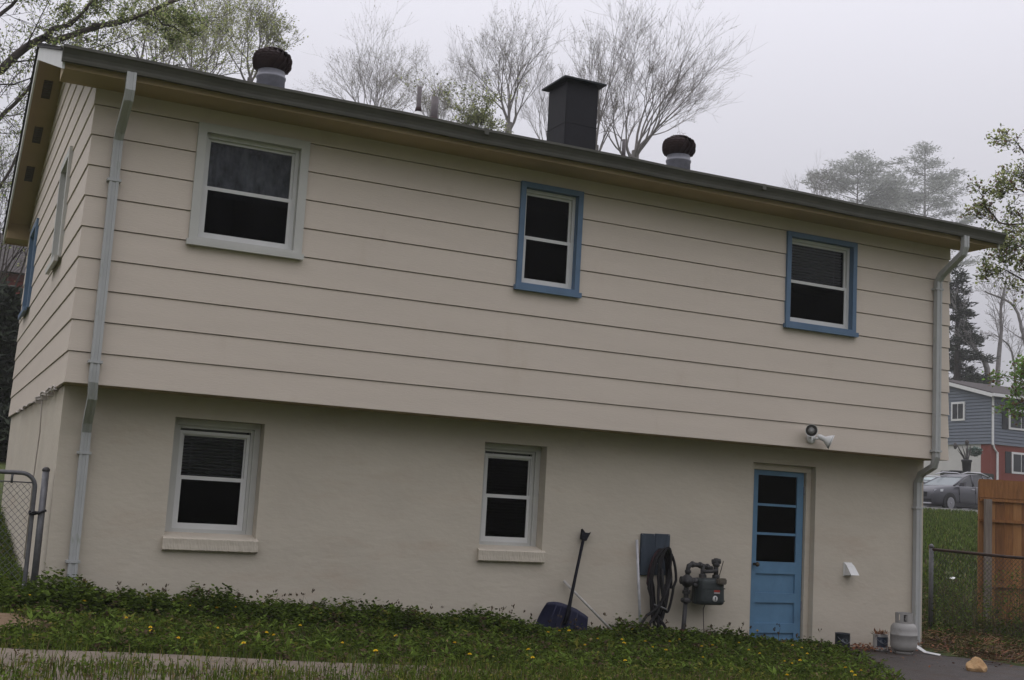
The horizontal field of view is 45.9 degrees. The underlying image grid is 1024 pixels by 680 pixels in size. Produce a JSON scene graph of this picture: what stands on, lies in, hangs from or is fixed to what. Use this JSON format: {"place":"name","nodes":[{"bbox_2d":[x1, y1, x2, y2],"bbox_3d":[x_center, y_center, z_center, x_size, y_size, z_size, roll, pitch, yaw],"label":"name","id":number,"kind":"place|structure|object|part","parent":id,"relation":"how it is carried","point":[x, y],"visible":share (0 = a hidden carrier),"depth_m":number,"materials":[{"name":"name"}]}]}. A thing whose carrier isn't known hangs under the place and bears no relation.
{"place":"outdoors","nodes":[
{"label":"outdoors","id":0,"kind":"place"},
{"bbox_2d":[0,502,30,587],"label":"side yard grass","id":1,"kind":"structure","parent":0,"point":[9,558],"depth_m":13.86,"materials":[{"name":"green plant"}]},
{"bbox_2d":[0,648,556,679],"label":"sidewalk","id":2,"kind":"structure","parent":0,"point":[182,662],"depth_m":7.86,"materials":[{"name":"concrete"}]},
{"bbox_2d":[0,444,1023,678],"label":"ground","id":3,"kind":"structure","parent":0,"point":[2,466],"depth_m":11.24,"materials":[{"name":"green plant"}]},
{"bbox_2d":[0,401,10,461],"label":"evergreen shrub","id":4,"kind":"object","parent":3,"relation":"on","point":[5,421],"visible":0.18,"depth_m":26.20,"materials":[{"name":"green plant"}]},
{"bbox_2d":[0,286,22,411],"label":"evergreen shrub","id":5,"kind":"object","parent":3,"relation":"on","point":[10,309],"visible":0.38,"depth_m":29.57,"materials":[{"name":"green plant"}]},
{"bbox_2d":[0,276,23,298],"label":"evergreen shrub","id":6,"kind":"object","parent":3,"relation":"on","point":[5,286],"visible":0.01,"depth_m":32.60,"materials":[{"name":"green plant"}]},
{"bbox_2d":[0,233,26,293],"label":"brick house","id":7,"kind":"structure","parent":3,"relation":"on","point":[14,277],"depth_m":48.48,"materials":[{"name":"red brick"}]},
{"bbox_2d":[0,56,29,287],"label":"leafing tree","id":8,"kind":"object","parent":3,"relation":"on","point":[3,274],"visible":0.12,"depth_m":39.96,"materials":[{"name":"green plant"}]},
{"bbox_2d":[0,613,49,629],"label":"bare soil","id":9,"kind":"structure","parent":3,"relation":"on","point":[6,617],"depth_m":9.43,"materials":[{"name":"beige soil"}]},
{"bbox_2d":[30,467,49,588],"bbox_3d":[-4.367,1.837,11.155,0.072,1.330,0.072,7,-8,-25],"label":"gate post","id":10,"kind":"object","parent":3,"relation":"on","point":[40,523],"visible":0.9,"depth_m":11.15,"materials":[{"name":"metal"}]},
{"bbox_2d":[0,469,36,588],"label":"chain link gate","id":11,"kind":"structure","parent":10,"relation":"attached to","point":[31,477],"depth_m":11.10,"materials":[{"name":"metal"}]},
{"bbox_2d":[28,509,46,514],"bbox_3d":[-4.372,1.587,11.133,0.153,0.061,0.092,3,-8,1],"label":"gate latch","id":12,"kind":"object","parent":10,"relation":"attached to","point":[35,512],"visible":1,"depth_m":11.11,"materials":[{"name":"black metal"}]},
{"bbox_2d":[0,0,239,252],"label":"shade tree","id":13,"kind":"object","parent":3,"relation":"on","point":[183,17],"visible":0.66,"depth_m":24.04,"materials":[{"name":"green plant"}]},
{"bbox_2d":[71,0,274,77],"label":"leafing tree","id":14,"kind":"object","parent":3,"relation":"on","point":[181,49],"visible":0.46,"depth_m":34.21,"materials":[{"name":"green plant"}]},
{"bbox_2d":[126,0,263,73],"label":"leafing tree","id":15,"kind":"object","parent":3,"relation":"on","point":[218,31],"visible":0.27,"depth_m":44.24,"materials":[{"name":"green plant"}]},
{"bbox_2d":[172,0,308,81],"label":"young tree","id":16,"kind":"object","parent":3,"relation":"on","point":[270,35],"visible":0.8,"depth_m":37.93,"materials":[{"name":"green plant"}]},
{"bbox_2d":[296,0,469,120],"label":"bare tree","id":17,"kind":"object","parent":3,"relation":"on","point":[361,78],"visible":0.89,"depth_m":59.80,"materials":[{"name":"grey plant"}]},
{"bbox_2d":[371,43,488,124],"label":"bare tree","id":18,"kind":"object","parent":3,"relation":"on","point":[443,104],"visible":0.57,"depth_m":49.49,"materials":[{"name":"grey plant"}]},
{"bbox_2d":[0,563,905,679],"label":"weeds","id":19,"kind":"object","parent":3,"relation":"on","point":[490,635],"visible":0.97,"depth_m":10.70,"materials":[{"name":"green plant"}]},
{"bbox_2d":[563,580,612,629],"bbox_3d":[0.849,2.941,13.326,0.618,0.559,0.028,4,-8,-7],"label":"stick","id":20,"kind":"object","parent":19,"relation":"on","point":[587,605],"visible":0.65,"depth_m":13.31,"materials":[{"name":"grey wood"}]},
{"bbox_2d":[0,638,910,679],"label":"verge grass","id":21,"kind":"structure","parent":3,"relation":"on","point":[483,672],"depth_m":8.01,"materials":[{"name":"green plant"}]},
{"bbox_2d":[394,69,526,133],"bbox_3d":[-1.726,-1.941,35.471,3.801,13.062,4.133,1,-8,17],"label":"young tree","id":22,"kind":"object","parent":3,"relation":"on","point":[475,119],"visible":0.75,"depth_m":35.54,"materials":[{"name":"green plant"}]},
{"bbox_2d":[413,17,563,124],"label":"bare tree","id":23,"kind":"object","parent":3,"relation":"on","point":[472,81],"visible":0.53,"depth_m":64.37,"materials":[{"name":"grey plant"}]},
{"bbox_2d":[1,42,1006,649],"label":"house","id":24,"kind":"structure","parent":3,"relation":"on","point":[277,336],"depth_m":12.93,"materials":[{"name":"paint"}]},
{"bbox_2d":[18,218,38,319],"bbox_3d":[-6.908,-1.000,17.467,0.220,1.320,1.240,7,-8,-25],"label":"window","id":25,"kind":"structure","parent":24,"relation":"in","point":[34,232],"depth_m":17.61,"materials":[{"name":"blue paint"}]},
{"bbox_2d":[16,385,56,558],"bbox_3d":[-5.513,1.537,13.714,0.074,1.769,5.608,7,-8,-25],"label":"cable","id":26,"kind":"object","parent":24,"relation":"attached to","point":[42,396],"visible":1,"depth_m":12.93,"materials":[{"name":"beige plastic"}]},
{"bbox_2d":[45,146,73,274],"bbox_3d":[-4.923,-1.404,13.348,0.220,1.260,1.040,7,-8,-25],"label":"window","id":27,"kind":"structure","parent":24,"relation":"in","point":[64,182],"depth_m":13.46,"materials":[{"name":"plastic"}]},
{"bbox_2d":[161,418,260,553],"bbox_3d":[-2.951,1.436,11.925,0.920,1.277,0.346,7,-8,-25],"label":"window","id":28,"kind":"structure","parent":24,"relation":"in","point":[211,513],"depth_m":11.98,"materials":[{"name":"plastic"}]},
{"bbox_2d":[185,122,310,259],"bbox_3d":[-2.592,-1.440,11.901,1.144,1.207,0.251,7,-8,-25],"label":"window","id":29,"kind":"structure","parent":24,"relation":"in","point":[249,191],"depth_m":11.92,"materials":[{"name":"glass"}]},
{"bbox_2d":[477,443,545,563],"bbox_3d":[-0.037,1.789,13.296,0.800,1.277,0.346,7,-8,-25],"label":"window","id":30,"kind":"structure","parent":24,"relation":"in","point":[510,489],"depth_m":13.37,"materials":[{"name":"plastic"}]},
{"bbox_2d":[513,181,583,298],"bbox_3d":[0.391,-1.089,13.279,0.810,1.200,0.205,7,-8,-25],"label":"window","id":31,"kind":"structure","parent":24,"relation":"in","point":[549,241],"depth_m":13.30,"materials":[{"name":"glass"}]},
{"bbox_2d":[639,533,669,574],"bbox_3d":[1.664,2.457,13.827,0.393,0.476,0.151,7,-8,-25],"label":"hose board","id":32,"kind":"object","parent":24,"relation":"attached to","point":[650,544],"visible":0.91,"depth_m":13.84,"materials":[{"name":"grey metal"}]},
{"bbox_2d":[639,546,676,630],"bbox_3d":[1.625,2.896,13.679,0.526,1.123,0.189,7,-8,-25],"label":"garden hose","id":33,"kind":"object","parent":32,"relation":"hanging from","point":[658,611],"visible":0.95,"depth_m":13.70,"materials":[{"name":"grey rubber"}]},
{"bbox_2d":[749,469,804,641],"bbox_3d":[3.257,2.619,14.773,0.777,2.135,0.128,7,-8,-25],"label":"door","id":34,"kind":"structure","parent":24,"relation":"in","point":[777,529],"depth_m":14.81,"materials":[{"name":"blue paint"}]},
{"bbox_2d":[805,424,834,448],"bbox_3d":[3.663,1.157,14.437,0.441,0.274,0.234,7,-8,-25],"label":"flood light","id":35,"kind":"object","parent":24,"relation":"attached to","point":[811,430],"visible":1,"depth_m":14.41,"materials":[{"name":"white paint"}]},
{"bbox_2d":[783,231,858,337],"bbox_3d":[3.761,-0.671,14.881,1.120,1.187,0.238,7,-8,-25],"label":"window","id":36,"kind":"structure","parent":24,"relation":"in","point":[813,307],"depth_m":14.92,"materials":[{"name":"blue paint"}]},
{"bbox_2d":[843,562,858,575],"bbox_3d":[4.215,2.852,15.021,0.130,0.170,0.152,7,-8,-25],"label":"dryer vent","id":37,"kind":"object","parent":24,"relation":"attached to","point":[849,568],"visible":1,"depth_m":15.02,"materials":[{"name":"white paint"}]},
{"bbox_2d":[446,0,589,133],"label":"bare tree","id":38,"kind":"object","parent":3,"relation":"on","point":[509,124],"visible":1,"depth_m":48.06,"materials":[{"name":"grey plant"}]},
{"bbox_2d":[506,3,565,139],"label":"bare tree","id":39,"kind":"object","parent":3,"relation":"on","point":[541,106],"visible":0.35,"depth_m":64.16,"materials":[{"name":"grey plant"}]},
{"bbox_2d":[536,529,590,630],"bbox_3d":[0.620,2.682,13.089,0.251,1.269,0.854,-3,-10,41],"label":"snow shovel","id":40,"kind":"object","parent":3,"relation":"on","point":[552,610],"visible":0.67,"depth_m":13.08,"materials":[{"name":"blue plastic"}]},
{"bbox_2d":[556,0,661,150],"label":"bare tree","id":41,"kind":"object","parent":3,"relation":"on","point":[578,73],"visible":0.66,"depth_m":52.06,"materials":[{"name":"grey plant"}]},
{"bbox_2d":[635,540,641,630],"bbox_3d":[1.430,2.819,13.637,0.030,1.114,0.170,9,-9,-37],"label":"metal rod","id":42,"kind":"object","parent":3,"relation":"on","point":[638,579],"visible":0.66,"depth_m":13.65,"materials":[{"name":"grey metal"}]},
{"bbox_2d":[570,0,765,158],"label":"bare tree","id":43,"kind":"object","parent":3,"relation":"on","point":[639,144],"visible":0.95,"depth_m":46.06,"materials":[{"name":"grey plant"}]},
{"bbox_2d":[679,558,726,631],"bbox_3d":[2.175,3.038,13.873,0.539,1.067,0.285,7,-8,-25],"label":"gas meter","id":44,"kind":"object","parent":3,"relation":"on","point":[707,591],"visible":0.98,"depth_m":13.85,"materials":[{"name":"grey metal"}]},
{"bbox_2d":[703,561,723,630],"bbox_3d":[2.310,3.049,14.075,0.317,0.953,0.116,11,-11,-44],"label":"wire","id":45,"kind":"object","parent":3,"relation":"on","point":[704,605],"visible":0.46,"depth_m":14.04,"materials":[{"name":"grey"}]},
{"bbox_2d":[780,153,846,199],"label":"bare tree","id":46,"kind":"object","parent":3,"relation":"on","point":[820,186],"visible":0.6,"depth_m":82.13,"materials":[{"name":"grey plant"}]},
{"bbox_2d":[800,149,918,211],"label":"pine tree","id":47,"kind":"object","parent":3,"relation":"on","point":[890,196],"visible":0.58,"depth_m":252.71,"materials":[{"name":"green plant"}]},
{"bbox_2d":[843,171,941,219],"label":"pine tree","id":48,"kind":"object","parent":3,"relation":"on","point":[903,187],"visible":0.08,"depth_m":268.86,"materials":[{"name":"green plant"}]},
{"bbox_2d":[850,628,1023,668],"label":"leaf litter","id":49,"kind":"object","parent":3,"relation":"on","point":[871,647],"visible":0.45,"depth_m":14.81,"materials":[{"name":"brown plant"}]},
{"bbox_2d":[880,140,993,292],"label":"pine tree","id":50,"kind":"object","parent":3,"relation":"on","point":[939,185],"visible":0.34,"depth_m":259.53,"materials":[{"name":"green plant"}]},
{"bbox_2d":[923,506,977,513],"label":"kerb","id":51,"kind":"structure","parent":3,"relation":"on","point":[950,508],"depth_m":48.95,"materials":[{"name":"concrete"}]},
{"bbox_2d":[949,470,962,473],"bbox_3d":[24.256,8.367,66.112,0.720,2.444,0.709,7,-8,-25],"label":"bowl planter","id":52,"kind":"object","parent":3,"relation":"on","point":[958,471],"visible":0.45,"depth_m":66.01,"materials":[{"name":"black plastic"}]},
{"bbox_2d":[940,440,993,509],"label":"potted plant","id":53,"kind":"object","parent":3,"relation":"on","point":[974,451],"visible":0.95,"depth_m":67.02,"materials":[{"name":"green plant"}]},
{"bbox_2d":[948,287,990,384],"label":"bare tree","id":54,"kind":"object","parent":3,"relation":"on","point":[986,367],"visible":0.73,"depth_m":83.87,"materials":[{"name":"grey plant"}]},
{"bbox_2d":[917,627,1023,663],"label":"dry stems","id":55,"kind":"object","parent":3,"relation":"on","point":[925,644],"visible":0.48,"depth_m":15.25,"materials":[{"name":"brown plant"}]},
{"bbox_2d":[922,560,1023,639],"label":"weeds","id":56,"kind":"object","parent":3,"relation":"on","point":[996,622],"visible":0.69,"depth_m":17.90,"materials":[{"name":"green plant"}]},
{"bbox_2d":[924,379,1023,480],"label":"neighbour house","id":57,"kind":"structure","parent":3,"relation":"on","point":[974,420],"depth_m":70.98,"materials":[{"name":"grey"}]},
{"bbox_2d":[951,401,965,420],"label":"window","id":58,"kind":"structure","parent":57,"relation":"in","point":[958,409],"depth_m":72.47,"materials":[{"name":"white paint"}]},
{"bbox_2d":[1002,408,1023,430],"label":"window","id":59,"kind":"structure","parent":57,"relation":"in","point":[1006,422],"depth_m":70.81,"materials":[{"name":"white paint"}]},
{"bbox_2d":[1005,451,1023,473],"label":"window","id":60,"kind":"structure","parent":57,"relation":"in","point":[1014,461],"depth_m":70.74,"materials":[{"name":"white paint"}]},
{"bbox_2d":[947,265,1001,444],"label":"hemlock tree","id":61,"kind":"object","parent":3,"relation":"on","point":[956,359],"visible":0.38,"depth_m":83.89,"materials":[{"name":"green plant"}]},
{"bbox_2d":[928,544,1023,643],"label":"chain link fence","id":62,"kind":"object","parent":3,"relation":"on","point":[932,549],"visible":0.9,"depth_m":17.53,"materials":[{"name":"metal"}]},
{"bbox_2d":[957,123,1023,309],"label":"edge tree","id":63,"kind":"object","parent":3,"relation":"on","point":[982,205],"visible":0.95,"depth_m":24.75,"materials":[{"name":"green plant"}]},
{"bbox_2d":[966,272,1023,344],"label":"bare tree","id":64,"kind":"object","parent":3,"relation":"on","point":[1021,327],"visible":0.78,"depth_m":83.93,"materials":[{"name":"grey plant"}]},
{"bbox_2d":[977,479,1023,627],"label":"wooden fence","id":65,"kind":"object","parent":3,"relation":"on","point":[1000,517],"visible":0.69,"depth_m":19.93,"materials":[{"name":"orange wood"}]},
{"bbox_2d":[983,269,1017,444],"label":"bare tree","id":66,"kind":"object","parent":3,"relation":"on","point":[1000,336],"visible":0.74,"depth_m":83.92,"materials":[{"name":"grey plant"}]},
{"bbox_2d":[980,319,1022,446],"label":"bare tree","id":67,"kind":"object","parent":3,"relation":"on","point":[1010,348],"visible":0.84,"depth_m":91.93,"materials":[{"name":"grey plant"}]},
{"bbox_2d":[982,354,1023,425],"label":"tree","id":68,"kind":"object","parent":3,"relation":"on","point":[1020,373],"visible":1,"depth_m":29.67,"materials":[{"name":"green plant"}]},
{"bbox_2d":[0,0,1023,386],"label":"sky","id":69,"kind":"structure","parent":0,"point":[833,78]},
{"bbox_2d":[850,647,1023,679],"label":"patio","id":70,"kind":"structure","parent":0,"point":[912,667],"depth_m":13.33,"materials":[{"name":"concrete"}]},
{"bbox_2d":[835,632,850,648],"bbox_3d":[3.976,3.627,14.546,0.188,0.200,0.190,7,-8,-25],"label":"paint can","id":71,"kind":"object","parent":70,"relation":"on","point":[844,638],"visible":0.73,"depth_m":14.48,"materials":[{"name":"grey"}]},
{"bbox_2d":[873,633,888,650],"bbox_3d":[4.515,3.703,14.821,0.188,0.195,0.190,7,-8,-25],"label":"paint can","id":72,"kind":"object","parent":70,"relation":"on","point":[882,640],"visible":0.94,"depth_m":14.75,"materials":[{"name":"grey metal"}]},
{"bbox_2d":[870,628,887,634],"bbox_3d":[4.537,3.583,14.838,0.223,0.096,0.222,7,-8,-25],"label":"leaf pile","id":73,"kind":"object","parent":72,"relation":"on","point":[880,632],"visible":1,"depth_m":14.86,"materials":[{"name":"beige plant"}]},
{"bbox_2d":[890,612,917,654],"bbox_3d":[4.734,3.542,14.613,0.322,0.485,0.321,7,-8,-25],"label":"propane tank","id":74,"kind":"object","parent":70,"relation":"on","point":[903,635],"visible":1,"depth_m":14.50,"materials":[{"name":"white metal"}]},
{"bbox_2d":[917,645,940,655],"bbox_3d":[4.974,3.691,14.787,0.111,0.250,0.606,10,-10,-42],"label":"plastic strip","id":75,"kind":"object","parent":70,"relation":"on","point":[921,649],"visible":0.45,"depth_m":14.69,"materials":[{"name":"white paint"}]},
{"bbox_2d":[966,656,986,671],"bbox_3d":[5.082,3.578,13.246,0.254,0.211,0.222,7,-8,-25],"label":"rock","id":76,"kind":"object","parent":70,"relation":"on","point":[975,664],"visible":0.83,"depth_m":13.20,"materials":[{"name":"beige stone"}]},
{"bbox_2d":[923,475,970,509],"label":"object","id":77,"kind":"object","parent":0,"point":[926,479],"visible":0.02,"depth_m":57.26,"materials":[{"name":"metal"}]},
{"bbox_2d":[922,507,1023,664],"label":"bank grass","id":78,"kind":"structure","parent":0,"point":[965,520],"depth_m":26.85,"materials":[{"name":"green plant"}]},
{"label":"road","id":79,"kind":"structure","parent":0,"visible":0},
{"bbox_2d":[923,471,992,508],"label":"parked suv","id":80,"kind":"object","parent":79,"relation":"on","point":[957,491],"visible":0.44,"depth_m":51.24,"materials":[{"name":"grey paint"}]},
{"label":"side window","id":81,"kind":"part","parent":80,"relation":"part of","materials":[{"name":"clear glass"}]}
]}

